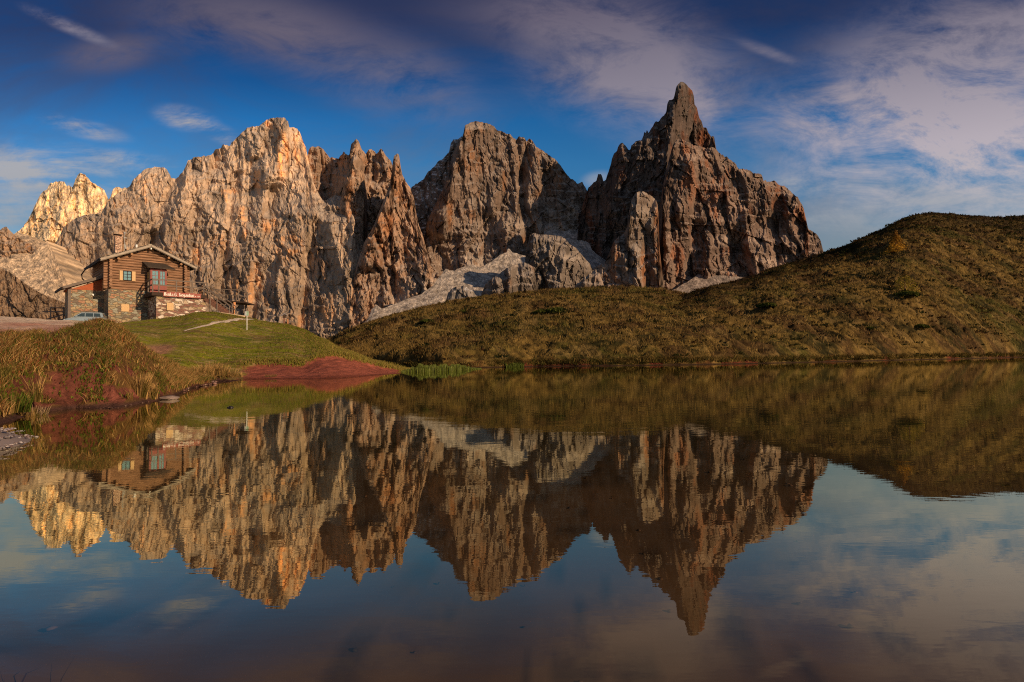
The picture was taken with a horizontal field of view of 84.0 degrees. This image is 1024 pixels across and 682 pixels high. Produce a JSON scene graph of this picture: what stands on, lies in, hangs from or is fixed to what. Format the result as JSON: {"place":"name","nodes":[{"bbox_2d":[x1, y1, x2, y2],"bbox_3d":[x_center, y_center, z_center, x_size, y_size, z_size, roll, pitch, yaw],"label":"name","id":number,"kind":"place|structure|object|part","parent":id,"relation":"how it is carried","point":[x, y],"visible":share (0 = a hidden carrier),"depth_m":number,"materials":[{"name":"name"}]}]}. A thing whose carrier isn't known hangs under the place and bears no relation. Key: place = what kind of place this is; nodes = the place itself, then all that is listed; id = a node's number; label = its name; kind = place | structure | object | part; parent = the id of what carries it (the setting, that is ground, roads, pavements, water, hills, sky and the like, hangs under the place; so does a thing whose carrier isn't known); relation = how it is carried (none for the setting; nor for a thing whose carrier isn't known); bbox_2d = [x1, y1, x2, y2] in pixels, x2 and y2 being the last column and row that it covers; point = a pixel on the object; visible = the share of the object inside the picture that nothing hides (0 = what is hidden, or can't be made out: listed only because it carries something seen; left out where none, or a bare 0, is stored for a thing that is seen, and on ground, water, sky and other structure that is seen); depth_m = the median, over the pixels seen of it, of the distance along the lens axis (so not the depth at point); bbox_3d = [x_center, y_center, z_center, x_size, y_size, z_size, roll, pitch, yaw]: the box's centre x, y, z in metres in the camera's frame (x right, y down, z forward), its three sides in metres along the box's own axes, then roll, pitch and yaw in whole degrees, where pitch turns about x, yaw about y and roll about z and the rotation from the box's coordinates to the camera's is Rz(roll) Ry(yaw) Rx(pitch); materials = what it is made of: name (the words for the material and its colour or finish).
{"place":"outdoors","nodes":[
{"label":"outdoors","id":0,"kind":"place"},
{"bbox_2d":[0,227,37,258],"bbox_3d":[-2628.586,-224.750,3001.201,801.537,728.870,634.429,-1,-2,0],"label":"mountain","id":1,"kind":"structure","parent":0,"point":[11,243],"depth_m":2868.31,"materials":[{"name":"beige stone"}]},
{"bbox_2d":[0,427,38,447],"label":"gravel","id":2,"kind":"structure","parent":0,"point":[21,435],"depth_m":6.00,"materials":[{"name":"grey gravel"}]},
{"bbox_2d":[0,268,64,319],"bbox_3d":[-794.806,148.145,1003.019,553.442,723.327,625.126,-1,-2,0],"label":"mountain","id":3,"kind":"structure","parent":0,"point":[19,298],"depth_m":772.99,"materials":[{"name":"brown stone"}]},
{"bbox_2d":[11,233,54,258],"bbox_3d":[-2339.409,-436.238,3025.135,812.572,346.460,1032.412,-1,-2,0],"label":"scree slope","id":4,"kind":"structure","parent":0,"point":[36,242],"depth_m":3026.13,"materials":[{"name":"beige gravel"}]},
{"bbox_2d":[0,241,104,302],"bbox_3d":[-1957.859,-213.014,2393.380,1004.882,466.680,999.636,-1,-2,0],"label":"scree slope","id":5,"kind":"structure","parent":0,"point":[47,268],"depth_m":2354.22,"materials":[{"name":"beige gravel"}]},
{"bbox_2d":[16,173,125,242],"bbox_3d":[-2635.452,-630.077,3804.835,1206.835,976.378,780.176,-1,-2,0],"label":"mountain","id":6,"kind":"structure","parent":0,"point":[58,206],"depth_m":3686.22,"materials":[{"name":"beige stone"}]},
{"bbox_2d":[0,330,240,423],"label":"bank","id":7,"kind":"structure","parent":0,"point":[65,400],"depth_m":11.06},
{"bbox_2d":[0,390,37,413],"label":"grass tuft","id":8,"kind":"object","parent":7,"relation":"on","point":[23,405],"visible":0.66,"depth_m":9.02,"materials":[{"name":"green plant"}]},
{"bbox_2d":[14,373,48,401],"bbox_3d":[-8.102,0.785,9.600,0.646,0.496,0.479,-2,-2,41],"label":"grass tuft","id":9,"kind":"object","parent":7,"relation":"on","point":[38,395],"visible":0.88,"depth_m":9.65,"materials":[{"name":"plant"}]},
{"bbox_2d":[14,405,50,415],"bbox_3d":[-7.795,1.162,9.257,0.550,0.252,0.616,0,-2,-24],"label":"grass tuft","id":10,"kind":"object","parent":7,"relation":"on","point":[34,412],"visible":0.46,"depth_m":9.23,"materials":[{"name":"plant"}]},
{"bbox_2d":[0,317,226,416],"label":"grass","id":11,"kind":"structure","parent":7,"relation":"on","point":[13,342],"depth_m":12.37,"materials":[{"name":"plant"}]},
{"bbox_2d":[0,318,228,414],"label":"herbs","id":12,"kind":"object","parent":7,"relation":"on","point":[11,386],"visible":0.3,"depth_m":11.30,"materials":[{"name":"brown plant"}]},
{"bbox_2d":[119,373,155,398],"bbox_3d":[-7.850,0.923,11.858,0.970,0.610,0.781,-2,-2,42],"label":"grass tuft","id":13,"kind":"object","parent":7,"relation":"on","point":[142,390],"visible":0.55,"depth_m":11.87,"materials":[{"name":"plant"}]},
{"bbox_2d":[136,382,161,399],"bbox_3d":[-7.847,1.064,12.206,0.684,0.392,0.590,-2,-2,43],"label":"grass tuft","id":14,"kind":"object","parent":7,"relation":"on","point":[154,395],"visible":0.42,"depth_m":12.24,"materials":[{"name":"plant"}]},
{"bbox_2d":[153,363,166,372],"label":"grass tuft","id":15,"kind":"object","parent":7,"relation":"on","point":[161,368],"visible":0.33,"depth_m":14.43,"materials":[{"name":"brown plant"}]},
{"bbox_2d":[159,395,179,399],"bbox_3d":[-7.690,1.276,12.749,0.440,0.113,0.291,-1,-2,-6],"label":"rock","id":16,"kind":"object","parent":7,"relation":"on","point":[171,397],"visible":0.89,"depth_m":12.65,"materials":[{"name":"grey stone"}]},
{"bbox_2d":[186,365,205,372],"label":"grass tuft","id":17,"kind":"object","parent":7,"relation":"on","point":[199,370],"visible":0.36,"depth_m":24.47,"materials":[{"name":"brown plant"}]},
{"bbox_2d":[183,381,216,390],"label":"gravel","id":18,"kind":"structure","parent":7,"relation":"on","point":[214,382],"depth_m":20.15,"materials":[{"name":"grey gravel"}]},
{"bbox_2d":[192,364,214,375],"bbox_3d":[-13.517,1.245,24.894,0.993,0.542,1.149,0,-2,-35],"label":"grass tuft","id":19,"kind":"object","parent":7,"relation":"on","point":[210,370],"visible":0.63,"depth_m":24.90,"materials":[{"name":"brown plant"}]},
{"bbox_2d":[196,361,223,374],"bbox_3d":[-13.556,1.192,25.650,1.303,0.643,1.240,-1,-2,0],"label":"grass tuft","id":20,"kind":"object","parent":7,"relation":"on","point":[212,366],"visible":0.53,"depth_m":25.71,"materials":[{"name":"brown plant"}]},
{"bbox_2d":[210,364,232,375],"bbox_3d":[-13.262,1.281,25.885,1.272,0.588,1.115,-2,-2,31],"label":"grass tuft","id":21,"kind":"object","parent":7,"relation":"on","point":[223,371],"visible":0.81,"depth_m":25.78,"materials":[{"name":"brown plant"}]},
{"bbox_2d":[228,372,244,377],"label":"grass tuft","id":22,"kind":"object","parent":7,"relation":"on","point":[238,375],"visible":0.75,"depth_m":26.27,"materials":[{"name":"brown plant"}]},
{"bbox_2d":[0,311,410,379],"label":"lawn","id":23,"kind":"structure","parent":0,"point":[157,336],"depth_m":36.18,"materials":[{"name":"green plant"}]},
{"bbox_2d":[42,307,64,319],"bbox_3d":[-49.128,-2.655,61.889,3.123,2.150,0.150,0,-2,-20],"label":"fence","id":24,"kind":"object","parent":23,"relation":"on","point":[51,311],"visible":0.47,"depth_m":61.69,"materials":[{"name":"brown wood"}]},
{"bbox_2d":[64,312,106,320],"bbox_3d":[-42.375,-2.182,56.603,3.383,1.402,1.598,0,-2,-23],"label":"parked car","id":25,"kind":"object","parent":23,"relation":"on","point":[81,316],"visible":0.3,"depth_m":56.11,"materials":[{"name":"paint"}]},
{"bbox_3d":[-41.833,-2.574,56.195,2.057,0.348,0.113,0,-2,-23],"label":"side window","id":26,"kind":"part","parent":25,"relation":"part of","materials":[{"name":"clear glass"}]},
{"bbox_2d":[55,232,253,322],"bbox_3d":[-38.997,-6.278,63.070,17.207,11.550,14.565,1,-2,-45],"label":"mountain hut","id":27,"kind":"object","parent":23,"relation":"on","point":[148,281],"visible":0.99,"depth_m":59.80,"materials":[{"name":"brown wood"}]},
{"bbox_2d":[120,270,135,280],"bbox_3d":[-40.074,-6.803,59.321,1.400,1.010,0.110,1,-2,-45],"label":"window","id":28,"kind":"structure","parent":27,"relation":"in","point":[124,275],"depth_m":59.38,"materials":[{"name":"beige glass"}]},
{"bbox_2d":[223,368,239,377],"bbox_3d":[-13.119,1.456,26.332,1.011,0.488,1.052,1,-2,-40],"label":"grass tuft","id":29,"kind":"object","parent":23,"relation":"on","point":[231,373],"visible":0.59,"depth_m":26.27,"materials":[{"name":"plant"}]},
{"bbox_2d":[55,117,363,337],"bbox_3d":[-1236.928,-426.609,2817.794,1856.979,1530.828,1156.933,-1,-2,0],"label":"mountain","id":30,"kind":"structure","parent":0,"point":[247,209],"depth_m":2650.11,"materials":[{"name":"beige stone"}]},
{"bbox_2d":[183,318,258,330],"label":"path","id":31,"kind":"structure","parent":0,"point":[226,321],"depth_m":48.08,"materials":[{"name":"grey gravel"}]},
{"bbox_2d":[313,154,367,281],"bbox_3d":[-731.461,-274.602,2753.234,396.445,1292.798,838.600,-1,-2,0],"label":"mountain","id":32,"kind":"structure","parent":0,"point":[353,199],"depth_m":2643.00,"materials":[{"name":"brown stone"}]},
{"bbox_2d":[308,139,391,236],"bbox_3d":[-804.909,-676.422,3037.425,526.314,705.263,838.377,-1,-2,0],"label":"mountain","id":33,"kind":"structure","parent":0,"point":[329,174],"depth_m":2883.20,"materials":[{"name":"stone"}]},
{"bbox_2d":[348,154,440,328],"bbox_3d":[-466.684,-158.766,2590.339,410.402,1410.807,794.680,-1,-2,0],"label":"mountain","id":34,"kind":"structure","parent":0,"point":[393,266],"depth_m":2399.06,"materials":[{"name":"brown stone"}]},
{"bbox_2d":[411,136,461,240],"bbox_3d":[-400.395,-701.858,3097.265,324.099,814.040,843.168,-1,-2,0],"label":"mountain","id":35,"kind":"structure","parent":0,"point":[426,191],"depth_m":3012.22,"materials":[{"name":"grey stone"}]},
{"bbox_2d":[366,249,524,321],"bbox_3d":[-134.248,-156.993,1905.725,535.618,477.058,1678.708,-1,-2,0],"label":"scree slope","id":36,"kind":"structure","parent":0,"point":[475,278],"depth_m":1959.89,"materials":[{"name":"grey gravel"}]},
{"bbox_2d":[446,286,476,300],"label":"mountain","id":37,"kind":"structure","parent":0,"point":[461,292],"depth_m":1556.42,"materials":[{"name":"grey stone"}]},
{"bbox_2d":[424,121,586,274],"bbox_3d":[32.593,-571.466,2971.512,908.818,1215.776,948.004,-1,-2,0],"label":"mountain","id":38,"kind":"structure","parent":0,"point":[502,192],"depth_m":2765.17,"materials":[{"name":"brown stone"}]},
{"bbox_2d":[481,262,537,295],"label":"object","id":39,"kind":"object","parent":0,"point":[517,277],"depth_m":1656.15,"materials":[{"name":"grey stone"}]},
{"bbox_2d":[0,357,1023,572],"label":"water","id":40,"kind":"structure","parent":0,"point":[929,452],"depth_m":5.00,"materials":[{"name":"liquid"}]},
{"bbox_2d":[401,363,481,371],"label":"reeds","id":41,"kind":"object","parent":40,"relation":"on","point":[420,367],"visible":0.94,"depth_m":36.51,"materials":[{"name":"green plant"}]},
{"bbox_2d":[505,362,524,366],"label":"water plant","id":42,"kind":"object","parent":40,"relation":"in","point":[516,365],"visible":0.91,"depth_m":49.32,"materials":[{"name":"green plant"}]},
{"bbox_2d":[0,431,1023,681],"bbox_3d":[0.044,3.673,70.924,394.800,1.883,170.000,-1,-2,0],"label":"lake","id":43,"kind":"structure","parent":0,"point":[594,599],"depth_m":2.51,"materials":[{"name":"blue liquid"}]},
{"bbox_2d":[0,633,74,681],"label":"dead grass","id":44,"kind":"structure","parent":43,"relation":"on","point":[38,668],"depth_m":1.69,"materials":[{"name":"brown plant"}]},
{"bbox_2d":[0,0,1023,250],"label":"sky","id":45,"kind":"structure","parent":0,"point":[874,114],"materials":[{"name":"blue"}]},
{"bbox_2d":[45,520,1014,681],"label":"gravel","id":46,"kind":"structure","parent":0,"point":[355,649],"depth_m":2.44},
{"bbox_2d":[325,284,757,367],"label":"hill","id":47,"kind":"structure","parent":0,"point":[474,352],"depth_m":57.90,"materials":[{"name":"green plant"}]},
{"bbox_2d":[419,319,434,322],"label":"juniper bush","id":48,"kind":"object","parent":47,"relation":"on","point":[425,320],"visible":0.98,"depth_m":71.66,"materials":[{"name":"green plant"}]},
{"bbox_2d":[392,360,482,365],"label":"shore grass","id":49,"kind":"structure","parent":47,"relation":"on","point":[412,363],"depth_m":48.42,"materials":[{"name":"green plant"}]},
{"bbox_2d":[531,309,550,313],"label":"juniper bush","id":50,"kind":"object","parent":47,"relation":"on","point":[539,311],"visible":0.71,"depth_m":72.43,"materials":[{"name":"green plant"}]},
{"bbox_2d":[544,307,567,313],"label":"juniper bush","id":51,"kind":"object","parent":47,"relation":"on","point":[554,309],"visible":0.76,"depth_m":71.34,"materials":[{"name":"green plant"}]},
{"bbox_2d":[485,350,1023,365],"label":"shore grass","id":52,"kind":"structure","parent":47,"relation":"on","point":[641,359],"depth_m":52.31,"materials":[{"name":"green plant"}]},
{"bbox_2d":[525,233,592,289],"bbox_3d":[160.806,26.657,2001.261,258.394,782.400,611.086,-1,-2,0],"label":"mountain","id":53,"kind":"structure","parent":0,"point":[554,261],"depth_m":1790.97,"materials":[{"name":"grey stone"}]},
{"bbox_2d":[544,229,605,268],"bbox_3d":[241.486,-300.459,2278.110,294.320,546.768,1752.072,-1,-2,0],"label":"scree slope","id":54,"kind":"structure","parent":0,"point":[589,254],"depth_m":2485.16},
{"bbox_2d":[574,270,603,287],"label":"mountain","id":55,"kind":"structure","parent":0,"point":[593,278],"depth_m":1634.88,"materials":[{"name":"grey stone"}]},
{"bbox_2d":[592,191,663,287],"bbox_3d":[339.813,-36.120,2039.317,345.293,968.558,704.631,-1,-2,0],"label":"mountain","id":56,"kind":"structure","parent":0,"point":[634,258],"depth_m":1829.49,"materials":[{"name":"grey stone"}]},
{"bbox_2d":[577,82,716,259],"bbox_3d":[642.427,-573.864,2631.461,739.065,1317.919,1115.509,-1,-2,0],"label":"mountain","id":57,"kind":"structure","parent":0,"point":[640,165],"depth_m":2462.19,"materials":[{"name":"stone"}]},
{"bbox_2d":[674,274,741,292],"bbox_3d":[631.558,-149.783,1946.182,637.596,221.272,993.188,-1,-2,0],"label":"scree slope","id":58,"kind":"structure","parent":0,"point":[699,281],"depth_m":1900.22,"materials":[{"name":"grey gravel"}]},
{"bbox_2d":[658,139,823,289],"bbox_3d":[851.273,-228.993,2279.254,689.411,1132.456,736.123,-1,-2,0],"label":"mountain","id":59,"kind":"structure","parent":0,"point":[719,214],"depth_m":2075.75,"materials":[{"name":"stone"}]},
{"bbox_2d":[590,211,1023,365],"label":"hill","id":60,"kind":"structure","parent":0,"point":[904,315],"depth_m":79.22,"materials":[{"name":"green plant"}]},
{"bbox_2d":[756,302,776,307],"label":"juniper bush","id":61,"kind":"object","parent":60,"relation":"on","point":[766,304],"visible":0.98,"depth_m":73.64,"materials":[{"name":"green plant"}]},
{"bbox_2d":[881,230,908,253],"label":"larch tree","id":62,"kind":"object","parent":60,"relation":"on","point":[896,246],"visible":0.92,"depth_m":111.20,"materials":[{"name":"yellow plant"}]},
{"bbox_2d":[893,269,920,292],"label":"larch tree","id":63,"kind":"object","parent":60,"relation":"on","point":[907,278],"visible":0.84,"depth_m":82.26,"materials":[{"name":"green plant"}]},
{"bbox_2d":[893,291,920,296],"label":"juniper bush","id":64,"kind":"object","parent":60,"relation":"on","point":[907,293],"visible":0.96,"depth_m":78.67,"materials":[{"name":"green plant"}]},
{"bbox_2d":[915,324,930,328],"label":"juniper bush","id":65,"kind":"object","parent":60,"relation":"on","point":[923,326],"visible":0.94,"depth_m":70.38,"materials":[{"name":"green plant"}]}
]}

